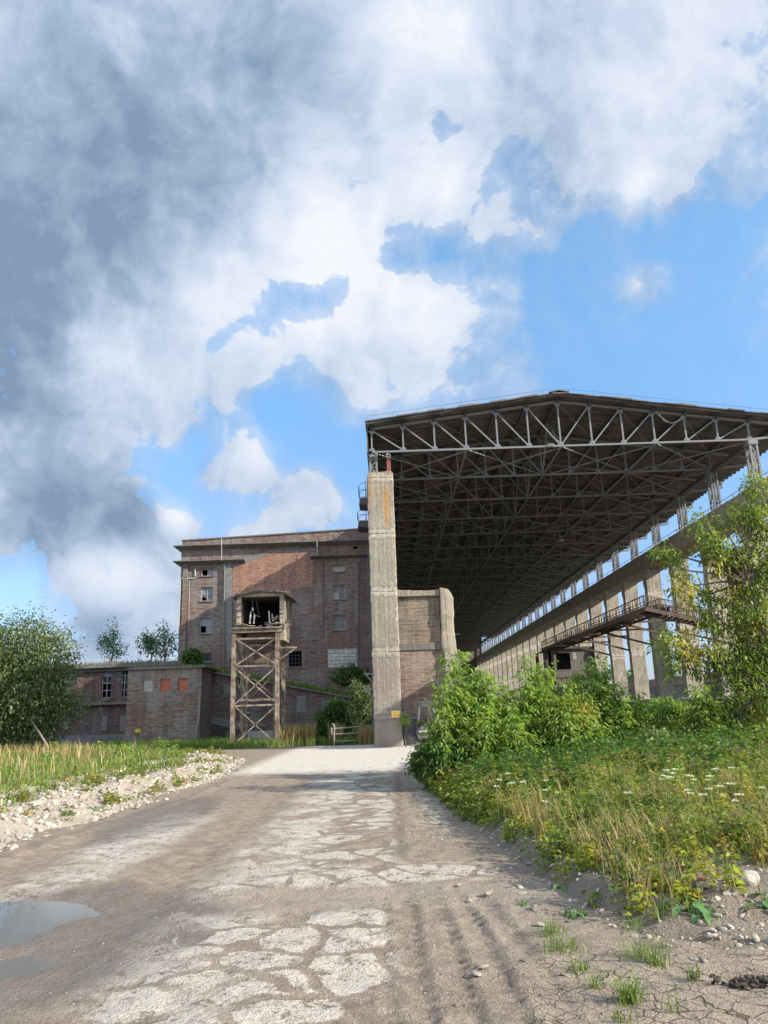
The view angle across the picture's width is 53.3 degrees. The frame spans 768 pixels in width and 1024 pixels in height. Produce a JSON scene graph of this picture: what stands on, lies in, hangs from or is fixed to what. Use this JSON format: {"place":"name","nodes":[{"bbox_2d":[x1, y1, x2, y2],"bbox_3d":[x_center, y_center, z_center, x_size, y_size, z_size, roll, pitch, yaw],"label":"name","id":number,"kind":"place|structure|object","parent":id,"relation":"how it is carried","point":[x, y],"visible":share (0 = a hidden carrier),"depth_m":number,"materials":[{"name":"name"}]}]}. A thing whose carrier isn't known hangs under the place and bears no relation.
{"place":"outdoors","nodes":[
{"label":"outdoors","id":0,"kind":"place"},
{"bbox_2d":[0,745,194,811],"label":"meadow grass","id":1,"kind":"structure","parent":0,"point":[46,761],"depth_m":22.76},
{"bbox_2d":[68,732,358,749],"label":"yard grass","id":2,"kind":"structure","parent":0,"point":[222,742],"depth_m":40.29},
{"bbox_2d":[0,743,767,1023],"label":"road","id":3,"kind":"structure","parent":0,"point":[276,789],"depth_m":6.21,"materials":[{"name":"concrete"}]},
{"bbox_2d":[0,901,99,978],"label":"puddle","id":4,"kind":"object","parent":3,"relation":"on","point":[21,922],"visible":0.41,"depth_m":6.73,"materials":[{"name":"grey liquid"}]},
{"bbox_2d":[20,809,761,1023],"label":"road pebbles","id":5,"kind":"object","parent":3,"relation":"on","point":[346,919],"visible":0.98,"depth_m":6.00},
{"bbox_2d":[398,712,411,746],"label":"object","id":6,"kind":"object","parent":3,"relation":"on","point":[404,719],"visible":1,"depth_m":35.30,"materials":[{"name":"green plant"}]},
{"bbox_2d":[402,740,438,788],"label":"bush","id":7,"kind":"object","parent":3,"relation":"on","point":[414,766],"visible":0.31,"depth_m":16.26,"materials":[{"name":"green plant"}]},
{"bbox_2d":[397,801,454,849],"bbox_3d":[0.584,4.727,11.687,0.790,0.089,5.003,-2,-15,0],"label":"pebble patch","id":8,"kind":"object","parent":3,"relation":"on","point":[424,825],"visible":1,"depth_m":11.44,"materials":[{"name":"stone"}]},
{"bbox_2d":[416,698,436,742],"bbox_3d":[2.299,10.249,37.759,1.501,2.124,1.320,-2,-15,0],"label":"clamshell grab","id":9,"kind":"object","parent":3,"relation":"on","point":[425,703],"visible":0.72,"depth_m":37.39,"materials":[{"name":"grey paint"}]},
{"bbox_2d":[141,862,753,1023],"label":"dry litter","id":10,"kind":"object","parent":3,"relation":"on","point":[486,945],"visible":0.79,"depth_m":5.14,"materials":[{"name":"brown plant"}]},
{"bbox_2d":[530,913,571,937],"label":"grass tuft","id":11,"kind":"object","parent":3,"relation":"on","point":[550,925],"visible":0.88,"depth_m":5.68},
{"bbox_2d":[352,872,767,1023],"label":"mud crumbs","id":12,"kind":"object","parent":3,"relation":"on","point":[602,1013],"visible":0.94,"depth_m":5.22,"materials":[{"name":"soil"}]},
{"bbox_2d":[534,930,589,954],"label":"grass tuft","id":13,"kind":"object","parent":3,"relation":"on","point":[561,947],"visible":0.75,"depth_m":5.28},
{"bbox_2d":[559,908,587,919],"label":"burdock plant","id":14,"kind":"object","parent":3,"relation":"on","point":[573,915],"visible":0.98,"depth_m":6.13,"materials":[{"name":"green plant"}]},
{"bbox_2d":[564,952,601,972],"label":"grass tuft","id":15,"kind":"object","parent":3,"relation":"on","point":[579,968],"visible":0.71,"depth_m":4.89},
{"bbox_2d":[569,961,620,992],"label":"grass tuft","id":16,"kind":"object","parent":3,"relation":"on","point":[595,985],"visible":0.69,"depth_m":4.55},
{"bbox_2d":[611,996,641,1022],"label":"grass tuft","id":17,"kind":"object","parent":3,"relation":"on","point":[618,1014],"visible":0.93,"depth_m":4.08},
{"bbox_2d":[615,914,647,931],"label":"grass tuft","id":18,"kind":"object","parent":3,"relation":"on","point":[633,924],"visible":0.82,"depth_m":5.78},
{"bbox_2d":[598,963,669,1008],"bbox_3d":[1.397,2.698,4.329,0.384,0.191,0.456,-14,-19,38],"label":"grass tuft","id":19,"kind":"object","parent":3,"relation":"on","point":[627,997],"visible":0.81,"depth_m":4.33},
{"bbox_2d":[611,930,668,961],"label":"grass tuft","id":20,"kind":"object","parent":3,"relation":"on","point":[640,947],"visible":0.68,"depth_m":5.08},
{"bbox_2d":[638,942,672,969],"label":"grass tuft","id":21,"kind":"object","parent":3,"relation":"on","point":[654,960],"visible":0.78,"depth_m":4.93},
{"bbox_2d":[659,986,685,1014],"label":"grass tuft","id":22,"kind":"object","parent":3,"relation":"on","point":[670,1008],"visible":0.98,"depth_m":4.20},
{"bbox_2d":[680,954,706,981],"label":"grass tuft","id":23,"kind":"object","parent":3,"relation":"on","point":[692,973],"visible":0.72,"depth_m":4.66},
{"bbox_2d":[690,974,767,990],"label":"dark clod","id":24,"kind":"object","parent":3,"relation":"on","point":[742,982],"visible":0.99,"depth_m":4.55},
{"bbox_2d":[0,744,767,950],"bbox_3d":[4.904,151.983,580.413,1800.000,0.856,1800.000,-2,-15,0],"label":"ground","id":25,"kind":"structure","parent":0,"point":[682,924],"depth_m":6.75,"materials":[{"name":"soil"}]},
{"bbox_2d":[0,597,103,750],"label":"willow tree","id":26,"kind":"object","parent":25,"relation":"on","point":[18,669],"visible":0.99,"depth_m":45.65,"materials":[{"name":"green plant"}]},
{"bbox_2d":[0,738,160,787],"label":"meadow straw","id":27,"kind":"object","parent":25,"relation":"on","point":[64,751],"visible":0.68,"depth_m":28.44,"materials":[{"name":"yellow plant"}]},
{"bbox_2d":[0,661,177,746],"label":"factory wing","id":28,"kind":"structure","parent":25,"relation":"on","point":[107,722],"depth_m":55.43,"materials":[{"name":"brick"}]},
{"bbox_2d":[101,671,111,697],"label":"window","id":29,"kind":"structure","parent":28,"relation":"in","point":[107,675],"depth_m":56.04,"materials":[{"name":"glass"}]},
{"bbox_2d":[96,617,132,661],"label":"roof tree","id":30,"kind":"object","parent":28,"relation":"on","point":[104,642],"visible":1,"depth_m":59.83,"materials":[{"name":"green plant"}]},
{"bbox_2d":[129,627,161,659],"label":"roof tree","id":31,"kind":"object","parent":28,"relation":"on","point":[147,644],"visible":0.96,"depth_m":59.76,"materials":[{"name":"green plant"}]},
{"bbox_2d":[151,618,177,660],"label":"roof tree","id":32,"kind":"object","parent":28,"relation":"on","point":[170,641],"visible":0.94,"depth_m":59.77,"materials":[{"name":"green plant"}]},
{"bbox_2d":[0,737,178,775],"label":"meadow weeds","id":33,"kind":"object","parent":25,"relation":"on","point":[124,747],"visible":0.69,"depth_m":29.45,"materials":[{"name":"green plant"}]},
{"bbox_2d":[0,750,249,852],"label":"limestone rubble","id":34,"kind":"object","parent":25,"relation":"on","point":[145,800],"visible":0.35,"depth_m":15.27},
{"bbox_2d":[0,746,237,820],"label":"rubble weeds","id":35,"kind":"object","parent":34,"relation":"on","point":[98,780],"visible":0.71,"depth_m":18.02,"materials":[{"name":"green plant"}]},
{"bbox_2d":[124,665,218,742],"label":"brick annex","id":36,"kind":"object","parent":25,"relation":"on","point":[171,702],"visible":0.84,"depth_m":47.72,"materials":[{"name":"brick"}]},
{"bbox_2d":[44,654,220,668],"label":"roof grass","id":37,"kind":"structure","parent":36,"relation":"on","point":[127,661],"depth_m":55.93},
{"bbox_2d":[143,680,152,691],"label":"bricked up window","id":38,"kind":"structure","parent":36,"relation":"in","point":[148,684],"depth_m":47.99,"materials":[{"name":"paint"}]},
{"bbox_2d":[160,679,170,690],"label":"bricked up window","id":39,"kind":"structure","parent":36,"relation":"in","point":[165,683],"depth_m":47.99,"materials":[{"name":"red brick"}]},
{"bbox_2d":[178,678,187,690],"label":"bricked up window","id":40,"kind":"structure","parent":36,"relation":"in","point":[183,682],"depth_m":47.99,"materials":[{"name":"red brick"}]},
{"bbox_2d":[179,644,205,665],"bbox_3d":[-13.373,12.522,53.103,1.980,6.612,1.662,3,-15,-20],"label":"bush","id":41,"kind":"object","parent":36,"relation":"on","point":[193,656],"visible":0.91,"depth_m":53.44,"materials":[{"name":"green plant"}]},
{"bbox_2d":[229,626,296,747],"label":"steel tower","id":42,"kind":"structure","parent":25,"relation":"on","point":[261,654],"depth_m":41.79,"materials":[{"name":"brown metal"}]},
{"bbox_2d":[232,589,296,643],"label":"gallery cabin","id":43,"kind":"object","parent":42,"relation":"on","point":[263,608],"visible":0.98,"depth_m":42.94,"materials":[{"name":"concrete"}]},
{"bbox_2d":[173,528,372,694],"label":"factory building","id":44,"kind":"structure","parent":25,"relation":"on","point":[321,576],"depth_m":56.39,"materials":[{"name":"brick"}]},
{"bbox_2d":[198,618,212,634],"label":"window","id":45,"kind":"structure","parent":44,"relation":"in","point":[207,622],"depth_m":55.99,"materials":[{"name":"glass"}]},
{"bbox_2d":[199,587,213,601],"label":"window","id":46,"kind":"structure","parent":44,"relation":"in","point":[207,592],"depth_m":56.55,"materials":[{"name":"glass"}]},
{"bbox_2d":[331,585,346,600],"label":"window","id":47,"kind":"structure","parent":44,"relation":"in","point":[338,591],"depth_m":56.50,"materials":[{"name":"glass"}]},
{"bbox_2d":[332,615,346,630],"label":"window","id":48,"kind":"structure","parent":44,"relation":"in","point":[339,621],"depth_m":55.93,"materials":[{"name":"glass"}]},
{"bbox_2d":[211,671,373,737],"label":"sloping gallery","id":49,"kind":"object","parent":25,"relation":"on","point":[303,705],"visible":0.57,"depth_m":50.47,"materials":[{"name":"brick"}]},
{"bbox_2d":[212,728,225,737],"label":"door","id":50,"kind":"structure","parent":49,"relation":"in","point":[219,731],"depth_m":50.01,"materials":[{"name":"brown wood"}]},
{"bbox_2d":[213,668,368,696],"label":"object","id":51,"kind":"structure","parent":49,"relation":"on","point":[307,686],"depth_m":51.13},
{"bbox_2d":[297,696,305,711],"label":"bricked up window","id":52,"kind":"structure","parent":49,"relation":"in","point":[301,700],"depth_m":50.45,"materials":[{"name":"paint"}]},
{"bbox_2d":[280,721,373,745],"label":"yard straw","id":53,"kind":"object","parent":25,"relation":"on","point":[366,735],"visible":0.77,"depth_m":40.98,"materials":[{"name":"yellow plant"}]},
{"bbox_2d":[313,695,354,738],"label":"bush","id":54,"kind":"object","parent":25,"relation":"on","point":[336,709],"visible":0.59,"depth_m":43.08,"materials":[{"name":"green plant"}]},
{"bbox_2d":[331,723,360,744],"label":"tube gate","id":55,"kind":"structure","parent":25,"relation":"on","point":[334,734],"depth_m":39.87,"materials":[{"name":"metal"}]},
{"bbox_2d":[328,658,372,690],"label":"bush","id":56,"kind":"object","parent":25,"relation":"on","point":[351,671],"visible":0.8,"depth_m":52.08,"materials":[{"name":"green plant"}]},
{"bbox_2d":[343,677,373,736],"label":"bush","id":57,"kind":"object","parent":25,"relation":"on","point":[359,700],"visible":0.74,"depth_m":42.27,"materials":[{"name":"green plant"}]},
{"bbox_2d":[364,471,403,747],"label":"concrete pillar","id":58,"kind":"structure","parent":25,"relation":"on","point":[385,695],"depth_m":37.01,"materials":[{"name":"concrete"}]},
{"bbox_2d":[402,718,417,744],"bbox_3d":[1.276,10.971,37.771,0.720,1.566,1.550,-2,-15,0],"label":"dark tank","id":59,"kind":"object","parent":25,"relation":"on","point":[411,738],"visible":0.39,"depth_m":37.08,"materials":[{"name":"metal"}]},
{"bbox_2d":[397,588,462,730],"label":"brick pier","id":60,"kind":"structure","parent":25,"relation":"on","point":[426,629],"depth_m":39.95,"materials":[{"name":"brick"}]},
{"bbox_2d":[414,675,467,783],"bbox_3d":[1.220,4.681,16.328,1.175,2.333,1.593,-2,-15,0],"label":"sapling","id":61,"kind":"object","parent":25,"relation":"on","point":[437,727],"visible":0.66,"depth_m":16.16,"materials":[{"name":"green plant"}]},
{"bbox_2d":[414,718,471,783],"bbox_3d":[1.261,5.083,16.113,1.339,1.434,1.172,-2,-15,0],"label":"bush","id":62,"kind":"object","parent":25,"relation":"on","point":[448,763],"visible":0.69,"depth_m":15.98,"materials":[{"name":"green plant"}]},
{"bbox_2d":[430,647,495,766],"bbox_3d":[1.704,4.342,16.706,1.269,2.760,1.620,-15,-20,42],"label":"sapling","id":63,"kind":"object","parent":25,"relation":"on","point":[466,704],"visible":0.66,"depth_m":16.65,"materials":[{"name":"green plant"}]},
{"bbox_2d":[408,756,522,822],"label":"edge weeds","id":64,"kind":"object","parent":25,"relation":"on","point":[439,789],"visible":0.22,"depth_m":12.95,"materials":[{"name":"green plant"}]},
{"bbox_2d":[436,676,500,741],"bbox_3d":[1.861,4.718,17.095,1.505,2.136,1.206,-2,-15,0],"label":"bush","id":65,"kind":"object","parent":25,"relation":"on","point":[469,690],"visible":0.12,"depth_m":16.97,"materials":[{"name":"green plant"}]},
{"bbox_2d":[451,701,510,767],"bbox_3d":[2.028,4.920,16.348,1.496,1.722,1.461,-2,-15,0],"label":"sapling","id":66,"kind":"object","parent":25,"relation":"on","point":[488,737],"visible":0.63,"depth_m":16.08,"materials":[{"name":"green plant"}]},
{"bbox_2d":[469,667,510,758],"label":"sapling","id":67,"kind":"object","parent":25,"relation":"on","point":[490,682],"visible":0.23,"depth_m":16.90,"materials":[{"name":"green plant"}]},
{"bbox_2d":[459,676,550,758],"bbox_3d":[2.616,4.734,16.775,2.246,2.220,1.292,3,-15,-19],"label":"sapling","id":68,"kind":"object","parent":25,"relation":"on","point":[508,713],"visible":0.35,"depth_m":16.70,"materials":[{"name":"green plant"}]},
{"bbox_2d":[505,653,558,754],"bbox_3d":[3.383,4.503,17.200,1.543,2.614,1.211,1,-15,-10],"label":"sapling","id":69,"kind":"object","parent":25,"relation":"on","point":[531,697],"visible":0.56,"depth_m":17.32,"materials":[{"name":"green plant"}]},
{"bbox_2d":[493,709,570,758],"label":"sapling","id":70,"kind":"object","parent":25,"relation":"on","point":[517,742],"visible":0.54,"depth_m":16.19,"materials":[{"name":"green plant"}]},
{"bbox_2d":[504,660,559,752],"bbox_3d":[3.514,4.680,17.695,1.476,2.485,1.386,-9,-16,25],"label":"sapling","id":71,"kind":"object","parent":25,"relation":"on","point":[546,699],"visible":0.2,"depth_m":17.79,"materials":[{"name":"green plant"}]},
{"bbox_2d":[519,680,583,740],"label":"sapling","id":72,"kind":"object","parent":25,"relation":"on","point":[568,688],"visible":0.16,"depth_m":17.41,"materials":[{"name":"green plant"}]},
{"bbox_2d":[523,706,599,749],"bbox_3d":[3.918,4.861,16.527,1.370,1.291,1.617,7,-17,-31],"label":"bush","id":73,"kind":"object","parent":25,"relation":"on","point":[573,733],"visible":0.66,"depth_m":16.44,"materials":[{"name":"green plant"}]},
{"bbox_2d":[535,647,594,707],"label":"operator cabin","id":74,"kind":"object","parent":25,"relation":"on","point":[565,666],"visible":0.42,"depth_m":64.87,"materials":[{"name":"concrete"}]},
{"bbox_2d":[365,389,767,699],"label":"storage hall","id":75,"kind":"structure","parent":25,"relation":"on","point":[494,500],"depth_m":50.23,"materials":[{"name":"metal"}]},
{"bbox_2d":[357,511,367,532],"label":"service platform","id":76,"kind":"structure","parent":75,"relation":"attached to","point":[362,526],"depth_m":47.89,"materials":[{"name":"metal"}]},
{"bbox_2d":[358,481,367,510],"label":"service platform","id":77,"kind":"structure","parent":75,"relation":"attached to","point":[363,505],"depth_m":44.15,"materials":[{"name":"metal"}]},
{"bbox_2d":[547,672,596,717],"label":"sapling","id":78,"kind":"object","parent":25,"relation":"on","point":[582,682],"visible":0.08,"depth_m":18.34,"materials":[{"name":"green plant"}]},
{"bbox_2d":[553,672,596,704],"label":"sapling","id":79,"kind":"object","parent":25,"relation":"on","point":[579,676],"visible":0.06,"depth_m":18.52,"materials":[{"name":"green plant"}]},
{"bbox_2d":[549,685,604,742],"bbox_3d":[4.274,4.646,16.906,1.273,1.588,1.126,-2,-15,0],"label":"bush","id":80,"kind":"object","parent":25,"relation":"on","point":[586,707],"visible":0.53,"depth_m":16.93,"materials":[{"name":"green plant"}]},
{"bbox_2d":[564,715,622,746],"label":"sapling","id":81,"kind":"object","parent":25,"relation":"on","point":[598,734],"visible":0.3,"depth_m":16.63,"materials":[{"name":"green plant"}]},
{"bbox_2d":[434,726,767,913],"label":"bank weeds","id":82,"kind":"object","parent":25,"relation":"on","point":[702,825],"visible":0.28,"depth_m":8.43,"materials":[{"name":"green plant"}]},
{"bbox_2d":[578,653,624,737],"bbox_3d":[5.061,4.462,17.827,1.136,2.328,1.298,-2,-15,0],"label":"sapling","id":83,"kind":"object","parent":25,"relation":"on","point":[601,688],"visible":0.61,"depth_m":17.88,"materials":[{"name":"green plant"}]},
{"bbox_2d":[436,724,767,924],"bbox_3d":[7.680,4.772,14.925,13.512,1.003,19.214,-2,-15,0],"label":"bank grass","id":84,"kind":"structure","parent":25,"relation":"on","point":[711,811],"depth_m":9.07,"materials":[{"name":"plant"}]},
{"bbox_2d":[449,733,767,918],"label":"grass","id":85,"kind":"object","parent":25,"relation":"on","point":[613,829],"visible":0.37,"depth_m":7.87,"materials":[{"name":"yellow plant"}]},
{"bbox_2d":[450,753,767,915],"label":"yellow weeds","id":86,"kind":"object","parent":25,"relation":"on","point":[698,867],"visible":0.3,"depth_m":7.05,"materials":[{"name":"green plant"}]},
{"bbox_2d":[450,722,767,800],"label":"tall weeds","id":87,"kind":"object","parent":25,"relation":"on","point":[636,743],"visible":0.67,"depth_m":13.57,"materials":[{"name":"green plant"}]},
{"bbox_2d":[564,674,659,730],"bbox_3d":[5.740,4.968,19.128,2.503,1.882,1.148,0,-15,-9],"label":"sapling","id":88,"kind":"object","parent":25,"relation":"on","point":[653,699],"visible":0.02,"depth_m":19.15,"materials":[{"name":"green plant"}]},
{"bbox_2d":[465,805,767,949],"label":"bank gravel","id":89,"kind":"structure","parent":25,"relation":"on","point":[755,937],"depth_m":6.27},
{"bbox_2d":[475,745,767,880],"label":"dark weeds","id":90,"kind":"object","parent":25,"relation":"on","point":[727,831],"visible":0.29,"depth_m":8.44,"materials":[{"name":"green plant"}]},
{"bbox_2d":[476,472,767,725],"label":"colonnade","id":91,"kind":"object","parent":25,"relation":"on","point":[498,660],"visible":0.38,"depth_m":55.92,"materials":[{"name":"concrete"}]},
{"bbox_2d":[541,595,722,655],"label":"catwalk","id":92,"kind":"object","parent":91,"relation":"attached to","point":[641,615],"visible":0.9,"depth_m":46.03,"materials":[{"name":"metal"}]},
{"bbox_2d":[598,681,650,744],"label":"sapling","id":93,"kind":"object","parent":25,"relation":"on","point":[621,706],"visible":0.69,"depth_m":17.57,"materials":[{"name":"green plant"}]},
{"bbox_2d":[490,722,767,821],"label":"goldenrod weeds","id":94,"kind":"object","parent":25,"relation":"on","point":[631,797],"visible":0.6,"depth_m":10.17,"materials":[{"name":"green plant"}]},
{"bbox_2d":[618,692,674,736],"bbox_3d":[6.012,5.018,18.086,1.346,1.532,1.796,10,-19,-38],"label":"bush","id":95,"kind":"object","parent":25,"relation":"on","point":[660,715],"visible":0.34,"depth_m":17.86,"materials":[{"name":"green plant"}]},
{"bbox_2d":[629,720,684,744],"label":"bush","id":96,"kind":"object","parent":25,"relation":"on","point":[655,732],"visible":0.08,"depth_m":15.57,"materials":[{"name":"green plant"}]},
{"bbox_2d":[611,673,719,698],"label":"corrugated shed","id":97,"kind":"structure","parent":25,"relation":"on","point":[677,688],"depth_m":68.83,"materials":[{"name":"paint"}]},
{"bbox_2d":[641,691,689,730],"bbox_3d":[7.519,5.460,20.330,1.497,1.333,1.244,5,-16,-25],"label":"bush","id":98,"kind":"object","parent":25,"relation":"on","point":[678,711],"visible":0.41,"depth_m":20.18,"materials":[{"name":"green plant"}]},
{"bbox_2d":[654,897,711,919],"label":"burdock plant","id":99,"kind":"object","parent":25,"relation":"on","point":[676,909],"visible":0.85,"depth_m":5.80,"materials":[{"name":"green plant"}]},
{"bbox_2d":[658,718,712,737],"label":"bush","id":100,"kind":"object","parent":25,"relation":"on","point":[681,724],"visible":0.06,"depth_m":17.16,"materials":[{"name":"green plant"}]},
{"bbox_2d":[686,908,715,924],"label":"burdock plant","id":101,"kind":"object","parent":25,"relation":"on","point":[708,917],"visible":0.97,"depth_m":5.61,"materials":[{"name":"green plant"}]},
{"bbox_2d":[678,681,727,733],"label":"sapling","id":102,"kind":"object","parent":25,"relation":"on","point":[705,710],"visible":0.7,"depth_m":16.86,"materials":[{"name":"green plant"}]},
{"bbox_2d":[641,463,767,733],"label":"box elder tree","id":103,"kind":"object","parent":25,"relation":"on","point":[746,575],"visible":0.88,"depth_m":17.60,"materials":[{"name":"green plant"}]},
{"bbox_2d":[679,688,738,725],"bbox_3d":[7.562,4.879,17.927,1.316,1.468,1.086,-2,-15,0],"label":"bush","id":104,"kind":"object","parent":25,"relation":"on","point":[690,714],"visible":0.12,"depth_m":17.92,"materials":[{"name":"green plant"}]},
{"bbox_2d":[700,720,762,737],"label":"bush","id":105,"kind":"object","parent":25,"relation":"on","point":[726,731],"visible":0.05,"depth_m":16.46,"materials":[{"name":"green plant"}]},
{"bbox_2d":[725,547,758,691],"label":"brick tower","id":106,"kind":"structure","parent":25,"relation":"on","point":[743,609],"depth_m":45.56,"materials":[{"name":"concrete"}]},
{"bbox_2d":[737,867,759,889],"bbox_3d":[2.899,2.930,6.098,0.162,0.154,0.332,-10,-17,30],"label":"rock","id":107,"kind":"object","parent":25,"relation":"on","point":[749,879],"visible":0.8,"depth_m":6.12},
{"bbox_2d":[744,891,767,910],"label":"burdock plant","id":108,"kind":"object","parent":25,"relation":"on","point":[765,904],"visible":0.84,"depth_m":5.72,"materials":[{"name":"green plant"}]},
{"bbox_2d":[0,0,767,683],"label":"sky","id":109,"kind":"structure","parent":0,"point":[237,236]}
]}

